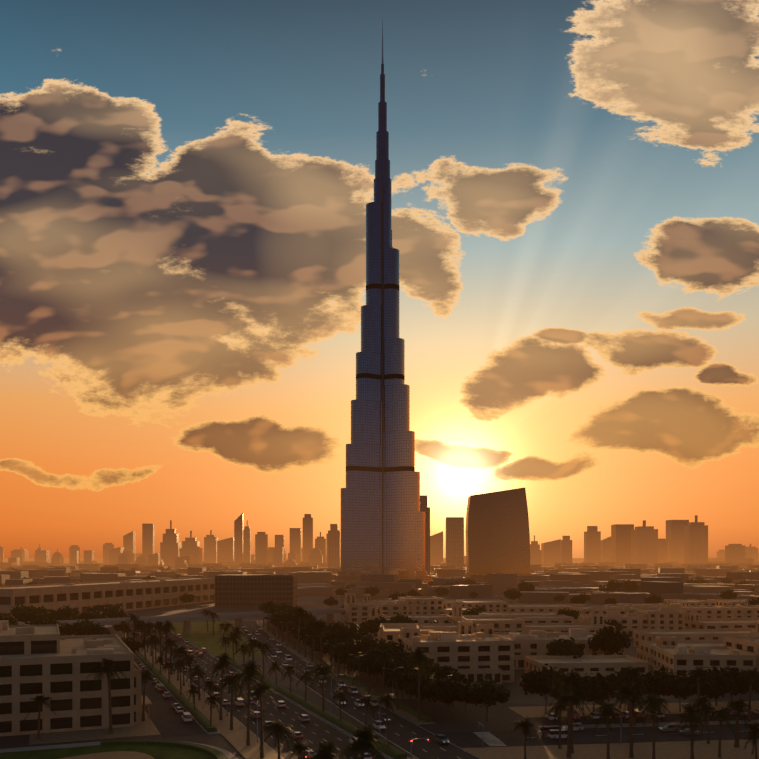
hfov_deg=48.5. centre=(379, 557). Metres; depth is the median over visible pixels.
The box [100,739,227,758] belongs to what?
lawn hedge
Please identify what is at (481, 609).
tree
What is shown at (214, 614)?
palm
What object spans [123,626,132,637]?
palm
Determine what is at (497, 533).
curved slab
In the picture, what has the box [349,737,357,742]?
car
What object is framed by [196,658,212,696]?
street lamp
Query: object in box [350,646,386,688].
tree
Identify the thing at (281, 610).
tree
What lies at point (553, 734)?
van
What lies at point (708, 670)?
tree
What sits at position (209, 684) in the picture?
palm
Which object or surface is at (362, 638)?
tree
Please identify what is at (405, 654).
tree
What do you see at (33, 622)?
tree
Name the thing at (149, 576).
tree
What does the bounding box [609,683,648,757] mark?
palm
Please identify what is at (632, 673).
palm
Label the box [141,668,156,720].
palm
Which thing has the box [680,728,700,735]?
car
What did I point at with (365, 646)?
tree
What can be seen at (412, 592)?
tree
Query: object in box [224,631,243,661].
palm
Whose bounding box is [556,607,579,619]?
tree
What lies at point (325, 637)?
tree
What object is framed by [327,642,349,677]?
palm
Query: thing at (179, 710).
car
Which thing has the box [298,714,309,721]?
car
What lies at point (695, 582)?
tree
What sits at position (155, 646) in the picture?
palm
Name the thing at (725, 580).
tree
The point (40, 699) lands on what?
palm
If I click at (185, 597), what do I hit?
tree
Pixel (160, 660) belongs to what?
palm
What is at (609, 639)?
tree
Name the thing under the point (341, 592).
tree
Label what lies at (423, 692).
tree
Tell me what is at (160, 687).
car
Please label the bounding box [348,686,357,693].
car
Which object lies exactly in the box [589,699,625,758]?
palm
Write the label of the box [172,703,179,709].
car
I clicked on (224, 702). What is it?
car
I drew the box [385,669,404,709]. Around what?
palm
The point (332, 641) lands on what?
palm
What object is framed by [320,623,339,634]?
tree
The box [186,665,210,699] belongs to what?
palm
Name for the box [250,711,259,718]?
car
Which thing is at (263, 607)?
palm
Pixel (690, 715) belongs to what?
palm
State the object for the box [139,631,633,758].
road markings
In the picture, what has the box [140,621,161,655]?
palm
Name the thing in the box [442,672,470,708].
tree
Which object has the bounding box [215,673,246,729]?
palm
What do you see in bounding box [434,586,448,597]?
tree
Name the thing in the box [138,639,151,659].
palm
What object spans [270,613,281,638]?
palm
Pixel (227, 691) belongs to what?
street lamp
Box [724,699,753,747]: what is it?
palm
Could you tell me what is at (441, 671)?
tree
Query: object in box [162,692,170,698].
car
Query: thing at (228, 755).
curb
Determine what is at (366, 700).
palm
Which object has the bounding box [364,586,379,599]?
tree
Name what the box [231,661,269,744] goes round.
palm
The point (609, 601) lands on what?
tree
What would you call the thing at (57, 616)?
tree
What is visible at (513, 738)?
crossroad
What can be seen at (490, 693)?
tree
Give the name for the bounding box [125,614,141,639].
palm
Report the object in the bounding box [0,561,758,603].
city
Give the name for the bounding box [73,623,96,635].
tree
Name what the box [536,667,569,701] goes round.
tree
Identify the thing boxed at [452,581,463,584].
tree
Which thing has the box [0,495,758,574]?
skyline
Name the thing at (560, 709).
palm
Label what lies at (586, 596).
tree
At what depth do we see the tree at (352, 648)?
301.25 m
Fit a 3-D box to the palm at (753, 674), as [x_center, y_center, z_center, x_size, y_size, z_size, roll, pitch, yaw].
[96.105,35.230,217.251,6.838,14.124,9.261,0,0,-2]
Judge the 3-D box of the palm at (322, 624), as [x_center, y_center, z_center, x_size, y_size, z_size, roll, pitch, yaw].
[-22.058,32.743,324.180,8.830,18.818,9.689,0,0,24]
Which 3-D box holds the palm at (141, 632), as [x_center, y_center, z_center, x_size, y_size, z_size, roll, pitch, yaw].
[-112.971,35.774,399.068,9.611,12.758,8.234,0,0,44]
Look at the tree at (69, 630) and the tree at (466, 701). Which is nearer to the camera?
the tree at (466, 701)
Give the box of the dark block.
[215,574,297,606]
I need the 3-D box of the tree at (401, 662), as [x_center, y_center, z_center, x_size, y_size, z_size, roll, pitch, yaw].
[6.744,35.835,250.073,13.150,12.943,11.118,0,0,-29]
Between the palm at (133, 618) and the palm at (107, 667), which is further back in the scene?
the palm at (133, 618)
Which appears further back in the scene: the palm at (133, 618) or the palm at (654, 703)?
the palm at (133, 618)
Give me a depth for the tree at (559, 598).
754.32 m
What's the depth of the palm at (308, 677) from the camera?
239.97 m
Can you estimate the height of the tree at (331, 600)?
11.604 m
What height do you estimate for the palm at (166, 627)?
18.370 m
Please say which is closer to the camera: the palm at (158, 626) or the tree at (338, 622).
the palm at (158, 626)
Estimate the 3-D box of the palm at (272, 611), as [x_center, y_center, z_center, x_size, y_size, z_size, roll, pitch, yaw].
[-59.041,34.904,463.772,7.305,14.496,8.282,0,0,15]
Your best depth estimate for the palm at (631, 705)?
188.88 m
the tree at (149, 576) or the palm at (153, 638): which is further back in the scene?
the tree at (149, 576)
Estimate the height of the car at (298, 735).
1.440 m
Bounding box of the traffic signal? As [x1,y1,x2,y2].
[410,738,428,758]
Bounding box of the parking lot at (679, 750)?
[412,701,758,758]
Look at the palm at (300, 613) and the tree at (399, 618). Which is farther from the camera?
the tree at (399, 618)
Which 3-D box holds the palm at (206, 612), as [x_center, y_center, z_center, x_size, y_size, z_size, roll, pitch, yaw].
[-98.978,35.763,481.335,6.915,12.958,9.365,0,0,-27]
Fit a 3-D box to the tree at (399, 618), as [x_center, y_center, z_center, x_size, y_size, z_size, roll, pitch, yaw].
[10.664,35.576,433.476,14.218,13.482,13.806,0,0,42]
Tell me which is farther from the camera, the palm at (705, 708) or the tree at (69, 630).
the tree at (69, 630)
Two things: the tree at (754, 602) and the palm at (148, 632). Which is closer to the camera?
the palm at (148, 632)
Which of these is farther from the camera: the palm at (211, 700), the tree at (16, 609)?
the tree at (16, 609)
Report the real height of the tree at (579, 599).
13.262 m
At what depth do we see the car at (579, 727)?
204.90 m
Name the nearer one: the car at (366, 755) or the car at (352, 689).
the car at (366, 755)
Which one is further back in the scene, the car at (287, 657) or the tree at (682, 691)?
the car at (287, 657)
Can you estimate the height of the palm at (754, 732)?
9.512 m
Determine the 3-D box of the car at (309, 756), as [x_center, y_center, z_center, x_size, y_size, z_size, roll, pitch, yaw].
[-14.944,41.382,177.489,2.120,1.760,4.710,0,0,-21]
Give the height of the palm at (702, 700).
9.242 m
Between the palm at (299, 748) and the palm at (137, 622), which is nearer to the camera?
the palm at (299, 748)
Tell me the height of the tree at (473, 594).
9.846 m
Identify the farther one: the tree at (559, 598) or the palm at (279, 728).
the tree at (559, 598)
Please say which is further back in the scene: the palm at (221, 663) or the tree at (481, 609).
the tree at (481, 609)
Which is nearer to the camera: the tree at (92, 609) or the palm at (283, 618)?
the palm at (283, 618)
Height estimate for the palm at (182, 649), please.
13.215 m
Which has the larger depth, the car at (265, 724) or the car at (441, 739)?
the car at (265, 724)
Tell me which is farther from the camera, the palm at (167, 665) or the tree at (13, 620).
the tree at (13, 620)
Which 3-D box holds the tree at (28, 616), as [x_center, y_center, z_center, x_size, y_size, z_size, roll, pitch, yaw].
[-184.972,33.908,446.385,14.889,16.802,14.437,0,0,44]
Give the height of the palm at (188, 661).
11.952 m
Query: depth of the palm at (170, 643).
303.29 m
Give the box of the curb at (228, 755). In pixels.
[0,741,237,758]
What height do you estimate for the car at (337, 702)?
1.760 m
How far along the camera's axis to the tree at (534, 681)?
223.72 m
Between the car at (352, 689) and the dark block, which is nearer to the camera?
the car at (352, 689)
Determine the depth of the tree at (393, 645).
296.72 m
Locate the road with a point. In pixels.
(166, 719)
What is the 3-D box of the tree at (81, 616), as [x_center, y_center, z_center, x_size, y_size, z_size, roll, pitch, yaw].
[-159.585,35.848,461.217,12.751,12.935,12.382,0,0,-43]
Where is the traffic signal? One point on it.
(411, 741)
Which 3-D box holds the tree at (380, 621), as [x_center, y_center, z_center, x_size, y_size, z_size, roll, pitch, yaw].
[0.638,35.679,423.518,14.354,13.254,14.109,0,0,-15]
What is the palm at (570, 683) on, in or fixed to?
on the parking lot at (679, 750)
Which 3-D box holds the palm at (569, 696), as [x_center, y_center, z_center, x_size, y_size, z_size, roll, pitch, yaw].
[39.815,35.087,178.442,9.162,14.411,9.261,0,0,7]
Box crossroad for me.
[433,712,758,747]
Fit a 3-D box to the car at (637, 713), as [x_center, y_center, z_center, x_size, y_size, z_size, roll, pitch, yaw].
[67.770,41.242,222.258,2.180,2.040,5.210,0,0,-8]
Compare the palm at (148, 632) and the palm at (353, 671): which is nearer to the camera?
the palm at (353, 671)
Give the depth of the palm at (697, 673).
215.46 m
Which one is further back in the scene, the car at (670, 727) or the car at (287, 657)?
the car at (287, 657)
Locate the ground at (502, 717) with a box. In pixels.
[0,558,758,758]
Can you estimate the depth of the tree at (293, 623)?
412.21 m
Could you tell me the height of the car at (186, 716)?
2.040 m
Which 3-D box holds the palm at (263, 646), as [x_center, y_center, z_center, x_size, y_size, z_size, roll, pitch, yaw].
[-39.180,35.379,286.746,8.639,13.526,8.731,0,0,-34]
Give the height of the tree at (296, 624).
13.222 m
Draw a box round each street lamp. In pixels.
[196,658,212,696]
[215,672,239,715]
[243,691,268,741]
[320,674,343,714]
[366,694,393,740]
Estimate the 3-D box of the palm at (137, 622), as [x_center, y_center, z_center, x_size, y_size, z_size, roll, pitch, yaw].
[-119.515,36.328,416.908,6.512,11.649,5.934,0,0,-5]
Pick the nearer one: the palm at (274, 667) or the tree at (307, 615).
the palm at (274, 667)
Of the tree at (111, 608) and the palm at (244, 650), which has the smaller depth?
the palm at (244, 650)
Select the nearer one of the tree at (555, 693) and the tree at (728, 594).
the tree at (555, 693)
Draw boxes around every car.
[157,684,164,691]
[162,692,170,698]
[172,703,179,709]
[175,707,183,713]
[182,712,192,722]
[222,700,229,705]
[234,698,243,706]
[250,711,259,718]
[263,721,271,727]
[275,700,285,707]
[285,655,291,660]
[291,731,302,738]
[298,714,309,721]
[302,749,314,758]
[336,698,345,705]
[337,680,345,686]
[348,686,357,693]
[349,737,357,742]
[354,699,363,706]
[358,753,371,758]
[370,699,379,706]
[373,720,384,729]
[378,713,389,721]
[435,734,449,744]
[538,726,558,735]
[545,713,556,720]
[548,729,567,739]
[563,723,582,730]
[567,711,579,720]
[588,712,600,719]
[621,711,628,718]
[635,709,643,718]
[659,723,679,731]
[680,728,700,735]
[726,708,735,715]
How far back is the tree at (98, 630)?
368.48 m
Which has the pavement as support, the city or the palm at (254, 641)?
the palm at (254, 641)
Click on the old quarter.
(680, 636)
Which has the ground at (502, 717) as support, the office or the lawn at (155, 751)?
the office
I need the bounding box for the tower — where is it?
[332,18,432,585]
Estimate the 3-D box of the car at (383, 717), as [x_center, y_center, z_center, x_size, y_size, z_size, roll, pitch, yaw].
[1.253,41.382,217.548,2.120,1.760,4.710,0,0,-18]
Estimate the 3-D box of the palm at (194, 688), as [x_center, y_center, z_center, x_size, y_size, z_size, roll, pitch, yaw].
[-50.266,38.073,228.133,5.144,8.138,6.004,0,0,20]
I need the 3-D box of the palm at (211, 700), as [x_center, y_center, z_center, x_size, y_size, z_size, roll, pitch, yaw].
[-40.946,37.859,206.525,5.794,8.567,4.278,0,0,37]
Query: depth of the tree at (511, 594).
719.04 m
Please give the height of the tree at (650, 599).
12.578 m
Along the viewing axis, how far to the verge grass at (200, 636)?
439.24 m
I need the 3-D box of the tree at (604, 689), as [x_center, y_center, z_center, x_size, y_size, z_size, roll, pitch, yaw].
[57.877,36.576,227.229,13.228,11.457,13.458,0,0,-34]
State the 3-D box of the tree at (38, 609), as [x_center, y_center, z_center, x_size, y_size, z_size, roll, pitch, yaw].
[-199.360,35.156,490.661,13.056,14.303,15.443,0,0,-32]
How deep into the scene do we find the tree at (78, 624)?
416.31 m
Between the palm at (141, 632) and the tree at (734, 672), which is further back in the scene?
the palm at (141, 632)
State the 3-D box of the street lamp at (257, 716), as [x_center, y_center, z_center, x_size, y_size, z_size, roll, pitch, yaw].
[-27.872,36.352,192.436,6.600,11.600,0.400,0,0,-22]
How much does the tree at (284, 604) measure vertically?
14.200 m
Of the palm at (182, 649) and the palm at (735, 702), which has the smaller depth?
the palm at (735, 702)
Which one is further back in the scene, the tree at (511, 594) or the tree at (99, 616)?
the tree at (511, 594)
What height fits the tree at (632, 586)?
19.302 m
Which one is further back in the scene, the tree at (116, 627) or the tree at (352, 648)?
the tree at (116, 627)
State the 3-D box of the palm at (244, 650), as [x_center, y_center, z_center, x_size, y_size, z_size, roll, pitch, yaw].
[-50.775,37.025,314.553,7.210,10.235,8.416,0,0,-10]
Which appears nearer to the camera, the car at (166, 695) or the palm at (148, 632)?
the car at (166, 695)
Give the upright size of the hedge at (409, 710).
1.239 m
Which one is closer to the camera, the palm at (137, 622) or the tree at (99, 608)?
the palm at (137, 622)
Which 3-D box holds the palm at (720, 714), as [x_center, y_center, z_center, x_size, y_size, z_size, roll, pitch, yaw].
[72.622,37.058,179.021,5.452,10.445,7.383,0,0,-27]
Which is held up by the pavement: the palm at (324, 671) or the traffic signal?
the palm at (324, 671)
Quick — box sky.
[0,0,758,557]
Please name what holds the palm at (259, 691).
on the pavement
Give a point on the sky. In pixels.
(186, 186)
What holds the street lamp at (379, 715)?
on the pavement
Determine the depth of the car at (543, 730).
199.79 m
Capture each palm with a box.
[24,695,55,738]
[86,658,128,733]
[119,622,128,637]
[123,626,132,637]
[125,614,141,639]
[131,619,140,641]
[132,619,146,642]
[132,624,144,652]
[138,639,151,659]
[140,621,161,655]
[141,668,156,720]
[142,631,155,651]
[146,621,162,664]
[146,635,160,667]
[149,637,162,659]
[153,656,165,674]
[156,620,178,668]
[159,637,180,673]
[160,660,177,683]
[169,649,188,680]
[171,658,187,695]
[173,646,189,685]
[178,654,197,691]
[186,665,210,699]
[186,683,200,709]
[198,680,219,710]
[200,610,210,630]
[202,695,220,725]
[204,653,237,719]
[205,612,220,635]
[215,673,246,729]
[217,636,228,652]
[218,623,226,640]
[222,622,233,646]
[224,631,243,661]
[227,626,245,652]
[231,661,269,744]
[234,643,251,666]
[239,636,264,661]
[241,680,277,757]
[252,642,274,677]
[258,605,267,626]
[258,720,299,758]
[263,601,274,630]
[266,608,276,633]
[266,661,282,684]
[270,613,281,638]
[276,613,286,641]
[279,665,299,692]
[280,619,292,645]
[283,743,313,758]
[286,626,301,649]
[290,607,309,652]
[295,670,317,701]
[306,663,337,711]
[307,741,344,758]
[308,618,333,664]
[320,637,339,669]
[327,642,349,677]
[329,686,351,720]
[332,725,399,758]
[347,659,359,684]
[355,694,376,725]
[375,692,402,745]
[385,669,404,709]
[403,648,434,720]
[508,716,542,758]
[542,697,576,748]
[546,690,590,757]
[548,668,594,752]
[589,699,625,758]
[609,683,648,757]
[612,685,641,745]
[614,666,651,724]
[614,680,646,741]
[633,693,671,758]
[668,701,709,758]
[678,666,715,722]
[690,695,717,733]
[695,704,718,743]
[706,708,738,756]
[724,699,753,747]
[726,699,749,746]
[737,722,758,758]
[738,667,758,721]
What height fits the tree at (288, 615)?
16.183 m
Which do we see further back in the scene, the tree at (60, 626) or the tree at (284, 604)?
the tree at (284, 604)
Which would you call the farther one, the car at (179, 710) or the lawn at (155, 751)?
the car at (179, 710)
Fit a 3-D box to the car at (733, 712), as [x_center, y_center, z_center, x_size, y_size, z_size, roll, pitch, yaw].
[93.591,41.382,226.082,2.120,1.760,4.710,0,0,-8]
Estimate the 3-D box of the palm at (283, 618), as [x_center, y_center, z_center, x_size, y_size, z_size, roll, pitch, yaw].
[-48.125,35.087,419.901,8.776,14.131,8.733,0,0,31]
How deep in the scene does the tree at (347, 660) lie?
289.13 m
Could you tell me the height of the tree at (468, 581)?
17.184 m
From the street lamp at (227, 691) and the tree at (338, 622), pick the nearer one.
the street lamp at (227, 691)
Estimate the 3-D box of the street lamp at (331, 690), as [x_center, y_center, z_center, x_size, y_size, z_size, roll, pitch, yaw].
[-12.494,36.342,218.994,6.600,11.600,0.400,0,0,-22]
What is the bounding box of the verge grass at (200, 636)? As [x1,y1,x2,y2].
[163,621,265,657]
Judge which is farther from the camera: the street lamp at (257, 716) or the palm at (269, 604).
the palm at (269, 604)
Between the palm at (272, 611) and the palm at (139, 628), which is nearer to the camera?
the palm at (139, 628)
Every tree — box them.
[0,614,18,624]
[10,604,31,617]
[14,606,46,621]
[24,617,51,624]
[26,606,48,613]
[40,618,65,633]
[48,610,66,620]
[55,605,79,619]
[60,623,75,635]
[72,619,95,627]
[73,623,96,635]
[76,611,93,619]
[82,622,110,634]
[86,609,107,618]
[87,605,99,613]
[95,603,110,613]
[100,605,119,611]
[105,605,124,614]
[106,608,127,630]
[113,625,125,636]
[121,637,143,651]
[142,575,156,578]
[179,592,194,607]
[258,601,279,610]
[262,607,286,619]
[274,603,293,610]
[276,609,304,640]
[283,605,298,611]
[284,616,307,643]
[289,618,310,644]
[294,611,318,621]
[296,620,320,636]
[313,640,329,662]
[318,627,351,648]
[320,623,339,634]
[322,621,348,633]
[323,596,338,607]
[331,639,364,674]
[333,620,367,637]
[335,588,346,600]
[345,651,365,679]
[347,634,377,649]
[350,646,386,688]
[356,636,383,651]
[357,619,380,634]
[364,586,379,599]
[365,643,406,690]
[367,639,403,651]
[374,615,393,632]
[379,655,420,699]
[387,613,413,622]
[389,591,407,599]
[392,648,424,661]
[399,667,439,697]
[406,588,418,595]
[413,658,439,667]
[416,677,437,714]
[424,675,468,719]
[426,663,460,702]
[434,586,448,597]
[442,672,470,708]
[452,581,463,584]
[458,684,470,714]
[462,578,475,584]
[462,607,482,614]
[463,675,509,721]
[469,592,477,597]
[475,605,486,610]
[503,588,521,600]
[517,581,534,590]
[519,663,564,713]
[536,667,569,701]
[546,637,583,658]
[550,672,595,702]
[553,594,564,603]
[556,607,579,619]
[570,595,585,603]
[577,592,589,599]
[579,672,618,710]
[588,626,630,654]
[601,587,612,590]
[603,579,621,589]
[604,598,616,603]
[604,619,622,631]
[605,670,648,710]
[620,580,636,590]
[641,666,682,697]
[643,671,675,696]
[644,594,661,603]
[663,673,696,711]
[689,580,699,583]
[692,666,736,706]
[697,577,706,583]
[706,667,722,705]
[718,589,736,598]
[719,666,754,707]
[720,578,731,583]
[745,597,758,604]
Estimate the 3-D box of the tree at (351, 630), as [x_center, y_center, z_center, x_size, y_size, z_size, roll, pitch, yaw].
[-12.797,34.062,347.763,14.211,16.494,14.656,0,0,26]
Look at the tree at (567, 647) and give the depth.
298.00 m
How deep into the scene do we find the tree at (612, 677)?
228.51 m
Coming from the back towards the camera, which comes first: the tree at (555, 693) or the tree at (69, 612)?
the tree at (69, 612)
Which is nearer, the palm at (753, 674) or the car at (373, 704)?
the palm at (753, 674)
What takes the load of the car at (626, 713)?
on the crossroad
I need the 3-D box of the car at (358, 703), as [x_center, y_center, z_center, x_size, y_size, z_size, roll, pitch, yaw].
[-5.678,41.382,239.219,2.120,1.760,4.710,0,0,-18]
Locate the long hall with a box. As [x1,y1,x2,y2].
[0,577,214,619]
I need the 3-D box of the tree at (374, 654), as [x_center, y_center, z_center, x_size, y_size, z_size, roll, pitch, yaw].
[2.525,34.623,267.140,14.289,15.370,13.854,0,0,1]
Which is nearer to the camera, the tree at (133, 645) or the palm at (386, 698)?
the palm at (386, 698)
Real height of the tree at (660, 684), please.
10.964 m
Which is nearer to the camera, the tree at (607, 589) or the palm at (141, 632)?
the palm at (141, 632)
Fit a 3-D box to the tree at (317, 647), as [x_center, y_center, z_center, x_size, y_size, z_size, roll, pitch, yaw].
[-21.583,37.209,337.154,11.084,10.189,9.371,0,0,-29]
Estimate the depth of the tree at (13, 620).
414.78 m
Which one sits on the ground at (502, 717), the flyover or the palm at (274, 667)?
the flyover
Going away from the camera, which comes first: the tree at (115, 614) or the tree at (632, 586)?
the tree at (115, 614)
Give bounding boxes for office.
[0,620,151,735]
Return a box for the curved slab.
[465,487,529,574]
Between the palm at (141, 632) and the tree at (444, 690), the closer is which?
the tree at (444, 690)
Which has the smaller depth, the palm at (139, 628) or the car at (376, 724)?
the car at (376, 724)
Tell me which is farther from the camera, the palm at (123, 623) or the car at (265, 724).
the palm at (123, 623)
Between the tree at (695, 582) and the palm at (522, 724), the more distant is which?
the tree at (695, 582)
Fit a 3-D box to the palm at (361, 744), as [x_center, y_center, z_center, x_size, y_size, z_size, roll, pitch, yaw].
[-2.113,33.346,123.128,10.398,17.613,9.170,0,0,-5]
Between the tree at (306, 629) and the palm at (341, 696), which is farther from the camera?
the tree at (306, 629)
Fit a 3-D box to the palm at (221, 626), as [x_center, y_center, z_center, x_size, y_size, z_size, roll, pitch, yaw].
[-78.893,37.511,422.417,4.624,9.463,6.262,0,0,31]
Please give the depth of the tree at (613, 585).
865.12 m
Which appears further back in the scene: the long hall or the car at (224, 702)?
the long hall
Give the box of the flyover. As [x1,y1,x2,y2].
[12,608,344,636]
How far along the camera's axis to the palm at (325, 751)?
136.77 m
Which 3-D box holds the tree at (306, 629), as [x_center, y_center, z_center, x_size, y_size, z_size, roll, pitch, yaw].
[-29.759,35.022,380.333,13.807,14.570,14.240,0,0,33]
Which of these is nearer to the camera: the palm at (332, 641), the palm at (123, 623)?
the palm at (332, 641)
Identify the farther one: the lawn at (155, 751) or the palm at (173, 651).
the palm at (173, 651)
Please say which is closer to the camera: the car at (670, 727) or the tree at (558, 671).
the car at (670, 727)
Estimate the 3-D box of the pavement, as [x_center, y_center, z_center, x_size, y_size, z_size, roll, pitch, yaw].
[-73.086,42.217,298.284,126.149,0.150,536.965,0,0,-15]
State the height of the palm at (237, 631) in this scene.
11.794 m
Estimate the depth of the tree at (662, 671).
237.57 m
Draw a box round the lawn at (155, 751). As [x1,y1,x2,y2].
[0,744,214,758]
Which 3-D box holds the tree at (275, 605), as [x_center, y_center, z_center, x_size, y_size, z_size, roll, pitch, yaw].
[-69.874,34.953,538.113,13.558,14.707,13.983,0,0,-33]
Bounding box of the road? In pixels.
[134,621,481,758]
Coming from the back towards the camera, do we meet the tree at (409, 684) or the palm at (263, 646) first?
the palm at (263, 646)
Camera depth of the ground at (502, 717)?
252.77 m
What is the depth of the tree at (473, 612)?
469.65 m
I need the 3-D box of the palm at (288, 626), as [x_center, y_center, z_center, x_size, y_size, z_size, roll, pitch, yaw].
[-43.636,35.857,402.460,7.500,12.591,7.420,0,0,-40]
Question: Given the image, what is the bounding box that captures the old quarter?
[344,593,758,684]
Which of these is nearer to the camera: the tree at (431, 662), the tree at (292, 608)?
the tree at (431, 662)
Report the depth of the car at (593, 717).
218.94 m
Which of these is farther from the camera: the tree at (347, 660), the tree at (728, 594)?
the tree at (728, 594)
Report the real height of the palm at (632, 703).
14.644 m
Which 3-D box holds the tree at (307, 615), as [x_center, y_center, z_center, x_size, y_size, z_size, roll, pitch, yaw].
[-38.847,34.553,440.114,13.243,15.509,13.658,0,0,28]
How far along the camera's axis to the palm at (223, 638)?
344.80 m
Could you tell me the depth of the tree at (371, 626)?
415.23 m
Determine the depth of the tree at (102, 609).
522.23 m
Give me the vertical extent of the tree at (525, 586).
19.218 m
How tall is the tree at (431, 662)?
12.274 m
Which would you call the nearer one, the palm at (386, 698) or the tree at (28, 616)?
the palm at (386, 698)
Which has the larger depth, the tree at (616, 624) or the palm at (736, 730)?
the tree at (616, 624)
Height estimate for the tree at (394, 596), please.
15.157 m
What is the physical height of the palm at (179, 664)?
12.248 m
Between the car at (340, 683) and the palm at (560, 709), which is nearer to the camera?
the palm at (560, 709)
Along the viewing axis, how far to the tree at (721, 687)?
228.15 m
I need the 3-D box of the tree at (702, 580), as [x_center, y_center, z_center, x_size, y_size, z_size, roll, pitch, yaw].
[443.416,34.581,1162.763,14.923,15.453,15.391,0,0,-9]
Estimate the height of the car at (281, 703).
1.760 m
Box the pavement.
[29,620,435,758]
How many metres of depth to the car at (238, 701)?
238.36 m
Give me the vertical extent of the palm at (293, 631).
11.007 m
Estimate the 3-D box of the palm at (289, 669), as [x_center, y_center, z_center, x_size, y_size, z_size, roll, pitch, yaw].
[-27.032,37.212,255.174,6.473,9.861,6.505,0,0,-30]
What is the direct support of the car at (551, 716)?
on the crossroad
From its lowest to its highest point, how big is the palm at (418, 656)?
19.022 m
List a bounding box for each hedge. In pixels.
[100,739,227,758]
[264,623,431,721]
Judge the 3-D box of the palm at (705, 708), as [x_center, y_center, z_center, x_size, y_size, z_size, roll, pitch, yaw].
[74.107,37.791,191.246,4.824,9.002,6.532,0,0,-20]
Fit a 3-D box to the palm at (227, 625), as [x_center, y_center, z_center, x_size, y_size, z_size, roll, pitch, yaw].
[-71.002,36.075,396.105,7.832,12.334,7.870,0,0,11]

